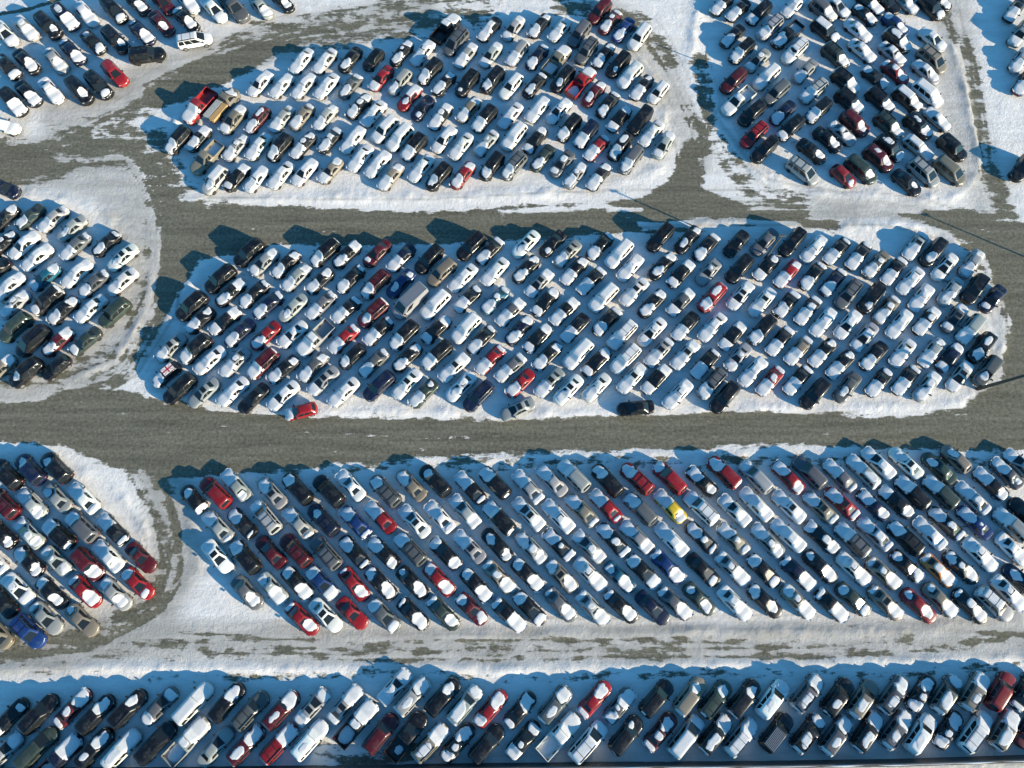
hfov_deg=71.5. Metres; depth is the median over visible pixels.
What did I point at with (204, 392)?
sedan
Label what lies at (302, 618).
sedan
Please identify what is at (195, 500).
hatchback
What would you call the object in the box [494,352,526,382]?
sedan
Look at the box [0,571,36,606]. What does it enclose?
sedan
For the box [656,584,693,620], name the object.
sedan
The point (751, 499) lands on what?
sedan
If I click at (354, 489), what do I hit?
sedan
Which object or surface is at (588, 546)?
sedan
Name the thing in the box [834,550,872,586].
sedan
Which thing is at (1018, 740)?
sedan
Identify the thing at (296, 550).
suv
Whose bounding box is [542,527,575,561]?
sedan
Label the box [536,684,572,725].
suv
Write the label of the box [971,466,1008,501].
sedan
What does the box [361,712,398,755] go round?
suv
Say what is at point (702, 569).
sedan
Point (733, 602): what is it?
sedan
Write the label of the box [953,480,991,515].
sedan
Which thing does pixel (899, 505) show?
sedan
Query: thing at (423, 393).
sedan
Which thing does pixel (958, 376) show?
sedan
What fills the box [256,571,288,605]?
sedan
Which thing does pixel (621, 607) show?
sedan
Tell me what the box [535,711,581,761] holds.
pickup truck
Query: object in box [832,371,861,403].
sedan
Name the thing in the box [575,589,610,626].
sedan
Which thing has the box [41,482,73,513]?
sedan
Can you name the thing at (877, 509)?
sedan
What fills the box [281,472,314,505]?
suv
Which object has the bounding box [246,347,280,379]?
suv
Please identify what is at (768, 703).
suv
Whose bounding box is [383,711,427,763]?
pickup truck
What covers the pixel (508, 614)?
sedan
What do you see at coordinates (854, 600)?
sedan
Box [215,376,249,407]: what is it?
sedan
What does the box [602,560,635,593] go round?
sedan
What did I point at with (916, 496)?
suv
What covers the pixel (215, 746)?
sedan
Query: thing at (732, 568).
sedan
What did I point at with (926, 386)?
sedan
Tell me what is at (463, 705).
suv
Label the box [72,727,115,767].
car
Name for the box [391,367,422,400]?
sedan
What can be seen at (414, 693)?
suv
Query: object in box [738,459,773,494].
suv
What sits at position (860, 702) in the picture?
suv
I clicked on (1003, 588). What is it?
sedan
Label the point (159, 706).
sedan
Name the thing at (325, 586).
sedan
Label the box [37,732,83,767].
pickup truck
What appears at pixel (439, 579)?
sedan
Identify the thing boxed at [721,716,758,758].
suv
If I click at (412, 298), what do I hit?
van
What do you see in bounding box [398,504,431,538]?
sedan
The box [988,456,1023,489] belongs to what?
sedan
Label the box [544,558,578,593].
sedan
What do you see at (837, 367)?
sedan
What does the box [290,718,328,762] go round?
suv
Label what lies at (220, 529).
sedan
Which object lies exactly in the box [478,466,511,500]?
suv
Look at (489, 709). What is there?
sedan
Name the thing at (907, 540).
suv
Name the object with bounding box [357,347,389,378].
sedan
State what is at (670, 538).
sedan
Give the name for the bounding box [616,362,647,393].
sedan
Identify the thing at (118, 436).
ground
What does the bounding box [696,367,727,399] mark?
suv
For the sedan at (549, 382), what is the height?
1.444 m
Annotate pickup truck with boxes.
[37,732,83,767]
[161,716,210,767]
[332,698,378,750]
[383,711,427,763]
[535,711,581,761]
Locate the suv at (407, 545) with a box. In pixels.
[393,531,427,566]
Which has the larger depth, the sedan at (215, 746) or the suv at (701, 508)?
the suv at (701, 508)
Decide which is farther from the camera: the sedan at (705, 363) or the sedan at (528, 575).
the sedan at (705, 363)
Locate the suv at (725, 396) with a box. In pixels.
[709,380,740,413]
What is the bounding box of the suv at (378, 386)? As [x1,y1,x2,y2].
[362,369,395,401]
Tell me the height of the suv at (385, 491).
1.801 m
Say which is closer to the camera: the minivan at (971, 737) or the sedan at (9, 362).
the minivan at (971, 737)
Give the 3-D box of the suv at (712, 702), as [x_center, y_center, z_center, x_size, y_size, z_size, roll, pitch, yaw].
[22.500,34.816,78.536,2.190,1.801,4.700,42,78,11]
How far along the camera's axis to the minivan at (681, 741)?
76.91 m
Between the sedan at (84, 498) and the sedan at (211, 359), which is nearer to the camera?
the sedan at (84, 498)
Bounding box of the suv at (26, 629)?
[8,613,47,648]
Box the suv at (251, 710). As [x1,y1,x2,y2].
[231,690,269,731]
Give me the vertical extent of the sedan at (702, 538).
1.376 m
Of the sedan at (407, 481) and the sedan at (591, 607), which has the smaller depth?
the sedan at (591, 607)
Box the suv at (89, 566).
[69,546,105,581]
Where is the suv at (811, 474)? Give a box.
[791,455,827,490]
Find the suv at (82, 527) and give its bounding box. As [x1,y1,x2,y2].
[64,510,100,543]
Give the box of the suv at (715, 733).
[697,712,732,755]
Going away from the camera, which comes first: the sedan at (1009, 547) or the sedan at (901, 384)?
the sedan at (1009, 547)
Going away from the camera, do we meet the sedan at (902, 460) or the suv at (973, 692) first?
the suv at (973, 692)
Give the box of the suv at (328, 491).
[312,474,345,508]
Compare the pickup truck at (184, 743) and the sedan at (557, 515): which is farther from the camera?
the sedan at (557, 515)
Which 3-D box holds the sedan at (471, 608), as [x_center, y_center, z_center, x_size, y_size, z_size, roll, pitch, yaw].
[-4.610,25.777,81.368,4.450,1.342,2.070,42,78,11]
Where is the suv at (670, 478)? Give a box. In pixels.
[652,460,687,495]
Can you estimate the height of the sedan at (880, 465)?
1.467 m
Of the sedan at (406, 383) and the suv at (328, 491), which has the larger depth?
the sedan at (406, 383)
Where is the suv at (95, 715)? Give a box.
[74,693,116,735]
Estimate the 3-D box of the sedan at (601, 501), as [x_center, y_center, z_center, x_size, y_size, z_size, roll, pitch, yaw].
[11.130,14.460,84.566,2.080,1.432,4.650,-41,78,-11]
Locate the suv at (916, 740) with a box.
[901,712,936,755]
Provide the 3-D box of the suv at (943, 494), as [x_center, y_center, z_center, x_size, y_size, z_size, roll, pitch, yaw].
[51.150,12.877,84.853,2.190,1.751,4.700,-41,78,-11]
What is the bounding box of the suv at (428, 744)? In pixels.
[410,721,449,763]
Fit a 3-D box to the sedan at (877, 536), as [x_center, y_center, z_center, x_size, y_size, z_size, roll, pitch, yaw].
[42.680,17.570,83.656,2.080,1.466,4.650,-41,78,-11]
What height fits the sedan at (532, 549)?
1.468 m
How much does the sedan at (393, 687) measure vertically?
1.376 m
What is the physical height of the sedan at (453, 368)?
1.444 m
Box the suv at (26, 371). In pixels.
[8,356,45,388]
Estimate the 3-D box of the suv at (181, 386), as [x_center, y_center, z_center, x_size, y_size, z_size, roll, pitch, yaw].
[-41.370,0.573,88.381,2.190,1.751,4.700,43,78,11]
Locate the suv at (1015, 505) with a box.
[1006,497,1023,522]
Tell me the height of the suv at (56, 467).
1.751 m
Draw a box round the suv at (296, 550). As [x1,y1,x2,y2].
[279,533,313,568]
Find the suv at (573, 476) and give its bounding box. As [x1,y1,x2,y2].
[556,458,590,493]
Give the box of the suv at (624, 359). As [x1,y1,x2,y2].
[609,342,641,374]
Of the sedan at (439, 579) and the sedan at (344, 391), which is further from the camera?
the sedan at (344, 391)
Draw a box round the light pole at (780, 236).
[764,234,785,258]
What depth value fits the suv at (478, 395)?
87.57 m
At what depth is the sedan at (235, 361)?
89.05 m
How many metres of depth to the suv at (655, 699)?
78.04 m
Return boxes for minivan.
[12,726,59,767]
[133,721,177,765]
[171,681,213,726]
[176,30,212,51]
[567,720,607,764]
[666,714,704,759]
[954,709,992,754]
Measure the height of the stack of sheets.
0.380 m
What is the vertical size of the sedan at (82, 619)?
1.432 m
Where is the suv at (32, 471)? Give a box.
[14,453,47,486]
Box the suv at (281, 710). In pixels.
[261,689,300,731]
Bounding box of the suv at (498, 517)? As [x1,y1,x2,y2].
[482,500,516,535]
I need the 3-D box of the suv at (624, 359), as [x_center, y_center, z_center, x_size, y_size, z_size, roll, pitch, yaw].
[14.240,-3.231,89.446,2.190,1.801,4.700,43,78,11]
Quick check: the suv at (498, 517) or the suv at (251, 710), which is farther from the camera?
the suv at (498, 517)
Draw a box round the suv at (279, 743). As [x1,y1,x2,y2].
[259,722,298,765]
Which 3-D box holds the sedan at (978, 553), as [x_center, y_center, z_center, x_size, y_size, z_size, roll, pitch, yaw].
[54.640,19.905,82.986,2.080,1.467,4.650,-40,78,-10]
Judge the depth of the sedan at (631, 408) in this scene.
87.54 m
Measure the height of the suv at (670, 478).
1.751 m
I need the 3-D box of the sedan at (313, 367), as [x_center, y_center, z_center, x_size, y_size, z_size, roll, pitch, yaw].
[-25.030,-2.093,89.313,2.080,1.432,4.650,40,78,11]
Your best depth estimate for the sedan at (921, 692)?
78.55 m
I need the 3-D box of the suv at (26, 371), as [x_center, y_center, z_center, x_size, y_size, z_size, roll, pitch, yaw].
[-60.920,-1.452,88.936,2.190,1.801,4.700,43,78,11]
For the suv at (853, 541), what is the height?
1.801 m
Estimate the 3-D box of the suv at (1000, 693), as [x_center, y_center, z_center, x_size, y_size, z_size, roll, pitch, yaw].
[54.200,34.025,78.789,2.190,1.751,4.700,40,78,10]
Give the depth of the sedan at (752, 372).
88.69 m
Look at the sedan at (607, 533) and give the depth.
83.06 m
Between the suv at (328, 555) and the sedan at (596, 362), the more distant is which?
the sedan at (596, 362)
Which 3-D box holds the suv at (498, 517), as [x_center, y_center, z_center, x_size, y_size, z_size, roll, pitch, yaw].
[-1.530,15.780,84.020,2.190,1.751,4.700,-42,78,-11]
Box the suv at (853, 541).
[833,521,871,558]
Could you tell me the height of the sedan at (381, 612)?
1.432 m
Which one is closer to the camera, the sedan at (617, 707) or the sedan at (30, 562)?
the sedan at (617, 707)
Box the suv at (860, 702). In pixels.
[844,679,878,720]
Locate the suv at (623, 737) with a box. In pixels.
[607,714,643,756]
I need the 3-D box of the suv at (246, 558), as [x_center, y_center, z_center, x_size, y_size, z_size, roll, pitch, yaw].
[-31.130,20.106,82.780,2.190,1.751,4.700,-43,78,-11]
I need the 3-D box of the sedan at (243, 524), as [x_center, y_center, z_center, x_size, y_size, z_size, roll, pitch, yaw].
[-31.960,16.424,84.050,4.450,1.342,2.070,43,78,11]
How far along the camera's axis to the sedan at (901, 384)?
88.40 m
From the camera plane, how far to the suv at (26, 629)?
80.02 m
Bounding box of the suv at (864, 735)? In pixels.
[849,710,883,753]
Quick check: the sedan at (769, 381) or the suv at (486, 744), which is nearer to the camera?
the suv at (486, 744)
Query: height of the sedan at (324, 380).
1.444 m
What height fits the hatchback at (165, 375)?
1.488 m
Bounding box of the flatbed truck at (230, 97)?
[214,87,240,123]
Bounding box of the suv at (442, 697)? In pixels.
[424,677,460,717]
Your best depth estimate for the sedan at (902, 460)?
85.59 m
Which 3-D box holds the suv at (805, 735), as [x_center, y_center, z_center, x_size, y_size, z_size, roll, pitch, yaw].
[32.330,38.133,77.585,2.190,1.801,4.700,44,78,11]
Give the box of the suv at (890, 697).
[874,674,909,715]
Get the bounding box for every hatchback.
[41,354,72,380]
[151,360,181,387]
[180,484,208,514]
[284,402,317,421]
[338,343,366,369]
[940,444,971,473]
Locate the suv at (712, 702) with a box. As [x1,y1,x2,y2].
[697,679,731,719]
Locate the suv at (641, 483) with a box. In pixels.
[619,462,654,495]
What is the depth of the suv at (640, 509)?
83.67 m
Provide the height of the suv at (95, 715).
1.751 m
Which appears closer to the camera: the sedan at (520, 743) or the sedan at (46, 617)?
the sedan at (520, 743)
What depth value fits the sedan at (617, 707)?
78.22 m
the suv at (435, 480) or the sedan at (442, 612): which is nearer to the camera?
the sedan at (442, 612)
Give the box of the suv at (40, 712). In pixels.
[17,693,60,735]
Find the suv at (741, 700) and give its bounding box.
[725,678,760,718]
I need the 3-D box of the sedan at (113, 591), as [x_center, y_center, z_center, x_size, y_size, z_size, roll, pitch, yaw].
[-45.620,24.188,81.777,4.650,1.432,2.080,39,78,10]
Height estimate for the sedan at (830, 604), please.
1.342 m
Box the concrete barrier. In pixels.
[89,755,1023,767]
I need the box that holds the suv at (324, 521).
[307,503,340,537]
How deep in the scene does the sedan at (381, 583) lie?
81.67 m
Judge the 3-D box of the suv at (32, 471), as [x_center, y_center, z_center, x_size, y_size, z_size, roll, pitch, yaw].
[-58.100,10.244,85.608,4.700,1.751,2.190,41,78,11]
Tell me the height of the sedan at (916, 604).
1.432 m
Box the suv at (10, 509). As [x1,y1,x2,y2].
[0,488,22,520]
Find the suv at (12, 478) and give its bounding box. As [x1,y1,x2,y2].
[0,458,25,490]
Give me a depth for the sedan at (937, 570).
82.11 m
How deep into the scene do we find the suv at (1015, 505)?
84.25 m
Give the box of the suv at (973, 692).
[956,670,989,712]
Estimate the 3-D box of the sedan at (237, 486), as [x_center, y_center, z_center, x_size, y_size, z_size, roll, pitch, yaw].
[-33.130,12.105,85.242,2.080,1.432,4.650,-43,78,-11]
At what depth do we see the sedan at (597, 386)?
88.25 m
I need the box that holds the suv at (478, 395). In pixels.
[462,379,494,412]
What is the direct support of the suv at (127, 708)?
on the ground
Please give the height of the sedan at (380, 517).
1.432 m
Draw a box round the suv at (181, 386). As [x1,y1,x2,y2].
[162,372,197,404]
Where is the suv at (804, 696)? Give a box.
[789,673,823,714]
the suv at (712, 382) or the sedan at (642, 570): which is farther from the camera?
the suv at (712, 382)
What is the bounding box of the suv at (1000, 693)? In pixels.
[982,671,1016,712]
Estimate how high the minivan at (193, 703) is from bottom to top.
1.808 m
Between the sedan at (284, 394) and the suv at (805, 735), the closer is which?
the suv at (805, 735)
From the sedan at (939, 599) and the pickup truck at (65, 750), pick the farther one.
the sedan at (939, 599)
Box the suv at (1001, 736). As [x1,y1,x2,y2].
[985,708,1020,751]
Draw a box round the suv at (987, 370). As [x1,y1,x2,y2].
[970,354,1003,386]
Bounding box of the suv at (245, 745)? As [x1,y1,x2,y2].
[225,723,265,766]
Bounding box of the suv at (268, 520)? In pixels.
[249,499,282,535]
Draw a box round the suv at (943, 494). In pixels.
[921,474,960,509]
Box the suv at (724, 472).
[706,455,741,489]
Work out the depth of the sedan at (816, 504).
84.11 m
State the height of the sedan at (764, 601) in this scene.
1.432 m
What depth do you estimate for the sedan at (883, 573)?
82.01 m
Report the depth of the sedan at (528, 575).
81.93 m
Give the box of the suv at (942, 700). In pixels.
[927,673,962,715]
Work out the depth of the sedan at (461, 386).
88.20 m
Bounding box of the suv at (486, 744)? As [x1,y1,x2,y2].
[467,723,504,765]
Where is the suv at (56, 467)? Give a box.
[40,452,74,484]
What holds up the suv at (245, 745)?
on the ground
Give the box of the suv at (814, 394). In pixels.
[798,377,831,409]
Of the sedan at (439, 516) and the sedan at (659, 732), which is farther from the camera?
the sedan at (439, 516)
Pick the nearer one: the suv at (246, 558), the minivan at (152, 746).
the minivan at (152, 746)
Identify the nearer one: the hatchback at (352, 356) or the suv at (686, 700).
the suv at (686, 700)
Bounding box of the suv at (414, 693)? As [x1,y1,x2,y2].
[393,675,430,717]
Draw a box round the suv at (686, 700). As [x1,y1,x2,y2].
[672,676,706,717]
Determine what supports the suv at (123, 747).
on the ground
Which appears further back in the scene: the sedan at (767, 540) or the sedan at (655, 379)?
the sedan at (655, 379)
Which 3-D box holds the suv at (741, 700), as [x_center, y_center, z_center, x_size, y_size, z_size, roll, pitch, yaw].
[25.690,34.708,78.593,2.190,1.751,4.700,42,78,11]
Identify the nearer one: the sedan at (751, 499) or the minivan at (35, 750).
the minivan at (35, 750)
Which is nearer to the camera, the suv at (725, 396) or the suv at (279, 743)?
the suv at (279, 743)
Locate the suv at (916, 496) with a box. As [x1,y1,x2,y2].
[893,474,931,510]
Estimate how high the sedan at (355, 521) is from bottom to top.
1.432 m
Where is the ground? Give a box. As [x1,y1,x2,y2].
[0,0,1023,767]
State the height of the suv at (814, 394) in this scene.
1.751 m
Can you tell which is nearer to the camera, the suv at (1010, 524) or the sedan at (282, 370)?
the suv at (1010, 524)
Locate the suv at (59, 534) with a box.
[41,518,77,551]
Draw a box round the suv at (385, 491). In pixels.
[369,474,401,508]
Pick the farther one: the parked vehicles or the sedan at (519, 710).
the parked vehicles
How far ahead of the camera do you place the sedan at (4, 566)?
82.47 m
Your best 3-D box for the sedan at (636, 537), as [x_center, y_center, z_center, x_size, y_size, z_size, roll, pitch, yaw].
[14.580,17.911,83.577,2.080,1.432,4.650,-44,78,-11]
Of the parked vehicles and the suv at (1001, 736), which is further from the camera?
the parked vehicles
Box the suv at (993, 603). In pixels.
[973,584,1013,621]
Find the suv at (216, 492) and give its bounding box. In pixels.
[199,476,233,509]
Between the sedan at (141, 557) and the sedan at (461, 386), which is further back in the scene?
the sedan at (461, 386)
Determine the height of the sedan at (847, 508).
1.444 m
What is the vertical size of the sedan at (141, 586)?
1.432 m
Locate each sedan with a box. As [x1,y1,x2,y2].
[0,353,18,377]
[0,519,18,549]
[0,555,9,576]
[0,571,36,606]
[0,585,19,619]
[0,622,14,650]
[0,697,30,737]
[12,516,46,550]
[13,544,46,577]
[15,487,49,520]
[28,600,64,634]
[34,575,69,609]
[39,544,73,576]
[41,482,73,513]
[53,687,93,729]
[64,602,100,636]
[67,482,100,514]
[68,573,103,608]
[91,539,126,573]
[96,512,130,546]
[98,576,132,610]
[120,566,155,599]
[124,540,157,573]
[140,686,178,726]
[187,377,220,408]
[192,345,227,375]
[196,726,234,767]
[200,538,233,573]
[201,510,234,544]
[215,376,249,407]
[218,346,251,377]
[220,468,252,502]
[227,507,257,539]
[230,574,263,610]
[237,382,270,414]
[255,535,287,569]
[256,476,287,509]
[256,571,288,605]
[266,354,300,384]
[266,379,300,411]
[280,565,313,601]
[281,506,314,540]
[284,601,319,635]
[293,686,330,727]
[296,351,329,382]
[305,565,338,601]
[306,365,339,395]
[308,597,342,632]
[326,376,360,407]
[326,684,363,725]
[335,469,366,501]
[335,595,368,629]
[337,565,370,602]
[338,505,371,539]
[338,535,370,569]
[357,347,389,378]
[363,500,396,534]
[364,565,397,600]
[366,535,400,569]
[367,597,400,634]
[376,667,412,706]
[391,342,422,372]
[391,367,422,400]
[395,469,427,501]
[395,565,429,600]
[396,596,429,630]
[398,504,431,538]
[407,378,438,408]
[422,561,455,596]
[424,499,455,533]
[425,594,460,630]
[428,536,462,571]
[437,352,470,382]
[439,722,475,763]
[445,370,476,401]
[448,493,481,528]
[452,529,486,564]
[454,470,486,505]
[454,591,487,625]
[459,566,493,603]
[472,689,507,729]
[474,344,505,375]
[481,527,513,562]
[481,558,516,594]
[490,596,526,633]
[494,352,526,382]
[499,396,535,421]
[502,691,536,729]
[504,368,535,398]
[504,720,541,761]
[510,556,545,592]
[511,469,544,504]
[511,496,545,531]
[512,590,547,626]
[514,530,547,565]
[533,366,564,397]
[535,464,567,497]
[541,498,575,533]
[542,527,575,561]
[543,586,576,622]
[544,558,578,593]
[553,373,583,405]
[564,493,598,527]
[571,528,606,564]
[572,556,607,592]
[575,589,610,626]
[576,679,611,719]
[580,347,611,377]
[581,372,611,402]
[589,488,622,523]
[596,522,630,557]
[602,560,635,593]
[602,687,636,724]
[603,587,638,623]
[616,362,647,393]
[616,400,653,416]
[618,519,654,554]
[625,553,660,589]
[634,589,669,625]
[640,363,671,394]
[642,712,677,752]
[649,548,685,584]
[653,488,686,523]
[654,521,689,557]
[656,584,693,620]
[662,378,693,409]
[682,581,715,615]
[684,521,718,554]
[685,465,718,497]
[685,552,720,587]
[690,348,720,379]
[714,550,750,586]
[716,521,750,555]
[716,584,752,621]
[717,493,751,527]
[723,342,752,372]
[737,356,768,387]
[739,486,773,521]
[745,552,780,588]
[746,582,782,618]
[749,522,785,558]
[755,364,785,396]
[770,518,806,553]
[771,459,805,494]
[771,489,806,524]
[779,555,816,591]
[779,582,816,620]
[782,364,813,395]
[801,548,837,584]
[802,491,838,525]
[802,519,839,554]
[813,587,849,623]
[822,458,857,493]
[823,486,859,520]
[824,349,855,379]
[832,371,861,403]
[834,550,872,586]
[834,581,871,617]
[855,488,890,521]
[856,516,893,551]
[860,446,896,480]
[863,367,893,397]
[864,555,903,590]
[866,584,904,620]
[877,484,914,519]
[888,447,923,480]
[888,548,925,583]
[890,364,920,395]
[899,587,936,623]
[903,673,936,713]
[910,370,941,402]
[911,515,947,551]
[918,551,957,587]
[920,452,957,485]
[920,581,958,619]
[927,506,965,540]
[930,709,963,750]
[941,549,978,584]
[943,360,973,392]
[950,587,987,624]
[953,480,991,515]
[955,505,993,540]
[960,535,998,572]
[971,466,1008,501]
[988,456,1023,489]
[989,573,1023,611]
[993,531,1023,566]
[1001,563,1023,594]
[1002,448,1023,479]
[1008,672,1023,712]
[1013,718,1023,749]
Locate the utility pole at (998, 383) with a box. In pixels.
[975,374,1023,390]
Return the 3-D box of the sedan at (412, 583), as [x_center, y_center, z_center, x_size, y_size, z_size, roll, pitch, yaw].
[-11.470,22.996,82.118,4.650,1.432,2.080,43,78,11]
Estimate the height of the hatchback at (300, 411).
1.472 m
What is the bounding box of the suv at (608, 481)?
[590,463,624,498]
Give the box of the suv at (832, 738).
[817,714,853,757]
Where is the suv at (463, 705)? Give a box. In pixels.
[445,684,482,725]
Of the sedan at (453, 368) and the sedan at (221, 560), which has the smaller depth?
the sedan at (221, 560)
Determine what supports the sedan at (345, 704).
on the ground
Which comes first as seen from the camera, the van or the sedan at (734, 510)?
the sedan at (734, 510)
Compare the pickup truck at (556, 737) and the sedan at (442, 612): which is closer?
the pickup truck at (556, 737)
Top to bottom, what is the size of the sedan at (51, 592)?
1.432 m
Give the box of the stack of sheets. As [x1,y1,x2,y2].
[203,99,221,119]
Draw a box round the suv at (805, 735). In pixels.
[789,712,825,754]
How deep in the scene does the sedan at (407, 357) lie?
89.23 m
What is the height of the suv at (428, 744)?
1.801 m
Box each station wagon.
[0,731,24,767]
[845,454,880,488]
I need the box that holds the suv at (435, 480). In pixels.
[419,464,451,498]
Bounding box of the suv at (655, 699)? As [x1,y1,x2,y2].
[638,678,673,718]
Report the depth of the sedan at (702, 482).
85.01 m
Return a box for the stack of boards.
[209,103,227,121]
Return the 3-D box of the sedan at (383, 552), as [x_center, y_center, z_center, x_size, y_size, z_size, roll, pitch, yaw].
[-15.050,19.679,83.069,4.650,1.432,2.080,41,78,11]
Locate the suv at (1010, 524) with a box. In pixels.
[991,506,1023,543]
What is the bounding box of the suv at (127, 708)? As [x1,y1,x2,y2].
[107,688,148,729]
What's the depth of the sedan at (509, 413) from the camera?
87.47 m
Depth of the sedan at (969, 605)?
81.02 m
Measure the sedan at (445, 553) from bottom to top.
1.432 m
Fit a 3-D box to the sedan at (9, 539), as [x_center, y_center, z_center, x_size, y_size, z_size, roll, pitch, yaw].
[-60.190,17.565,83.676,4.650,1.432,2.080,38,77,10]
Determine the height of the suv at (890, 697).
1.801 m
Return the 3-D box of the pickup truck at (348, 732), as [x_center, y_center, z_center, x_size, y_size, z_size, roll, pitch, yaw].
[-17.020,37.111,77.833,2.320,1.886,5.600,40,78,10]
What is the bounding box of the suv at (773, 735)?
[758,711,793,753]
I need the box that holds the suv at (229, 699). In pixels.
[207,682,245,724]
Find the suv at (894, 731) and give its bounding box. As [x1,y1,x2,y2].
[877,708,912,751]
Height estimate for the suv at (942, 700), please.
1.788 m
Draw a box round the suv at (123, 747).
[100,727,142,767]
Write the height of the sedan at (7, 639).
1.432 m
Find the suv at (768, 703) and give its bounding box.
[754,679,789,720]
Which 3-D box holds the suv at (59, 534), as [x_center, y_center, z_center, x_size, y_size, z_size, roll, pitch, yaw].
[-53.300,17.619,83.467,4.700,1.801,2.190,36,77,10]
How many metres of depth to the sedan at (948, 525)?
83.64 m
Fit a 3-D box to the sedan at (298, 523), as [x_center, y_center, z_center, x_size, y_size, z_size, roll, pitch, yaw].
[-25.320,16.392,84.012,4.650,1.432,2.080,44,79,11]
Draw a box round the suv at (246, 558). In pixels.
[228,538,262,575]
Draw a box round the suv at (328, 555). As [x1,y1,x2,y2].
[309,535,342,571]
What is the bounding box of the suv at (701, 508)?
[683,490,719,526]
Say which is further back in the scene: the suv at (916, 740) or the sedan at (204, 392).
the sedan at (204, 392)
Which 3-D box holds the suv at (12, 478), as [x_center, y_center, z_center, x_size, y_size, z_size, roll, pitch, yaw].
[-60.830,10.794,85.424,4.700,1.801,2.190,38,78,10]
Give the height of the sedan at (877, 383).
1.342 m
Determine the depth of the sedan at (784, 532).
83.19 m
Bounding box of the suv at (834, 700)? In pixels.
[819,677,853,717]
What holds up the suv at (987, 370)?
on the ground
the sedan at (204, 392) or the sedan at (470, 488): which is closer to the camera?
the sedan at (470, 488)
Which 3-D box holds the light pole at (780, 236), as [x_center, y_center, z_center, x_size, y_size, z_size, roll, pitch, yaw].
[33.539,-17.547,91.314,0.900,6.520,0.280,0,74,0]
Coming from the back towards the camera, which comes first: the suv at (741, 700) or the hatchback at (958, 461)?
the hatchback at (958, 461)
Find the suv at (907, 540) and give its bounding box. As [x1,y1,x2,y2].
[886,519,924,556]
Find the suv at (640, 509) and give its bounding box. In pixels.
[623,491,657,526]
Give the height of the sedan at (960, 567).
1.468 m
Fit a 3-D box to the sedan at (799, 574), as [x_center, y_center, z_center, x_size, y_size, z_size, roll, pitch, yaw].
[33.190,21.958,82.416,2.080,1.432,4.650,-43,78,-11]
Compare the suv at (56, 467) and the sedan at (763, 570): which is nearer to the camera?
the sedan at (763, 570)
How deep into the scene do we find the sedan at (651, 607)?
80.96 m
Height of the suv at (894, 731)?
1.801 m
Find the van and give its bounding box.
[392,281,428,319]
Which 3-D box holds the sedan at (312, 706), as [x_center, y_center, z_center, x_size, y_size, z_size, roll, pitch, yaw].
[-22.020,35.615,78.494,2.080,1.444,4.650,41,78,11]
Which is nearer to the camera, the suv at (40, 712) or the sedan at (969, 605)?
the suv at (40, 712)
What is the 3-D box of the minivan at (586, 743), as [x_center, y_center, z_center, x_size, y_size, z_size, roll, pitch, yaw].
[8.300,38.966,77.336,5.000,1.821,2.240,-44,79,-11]

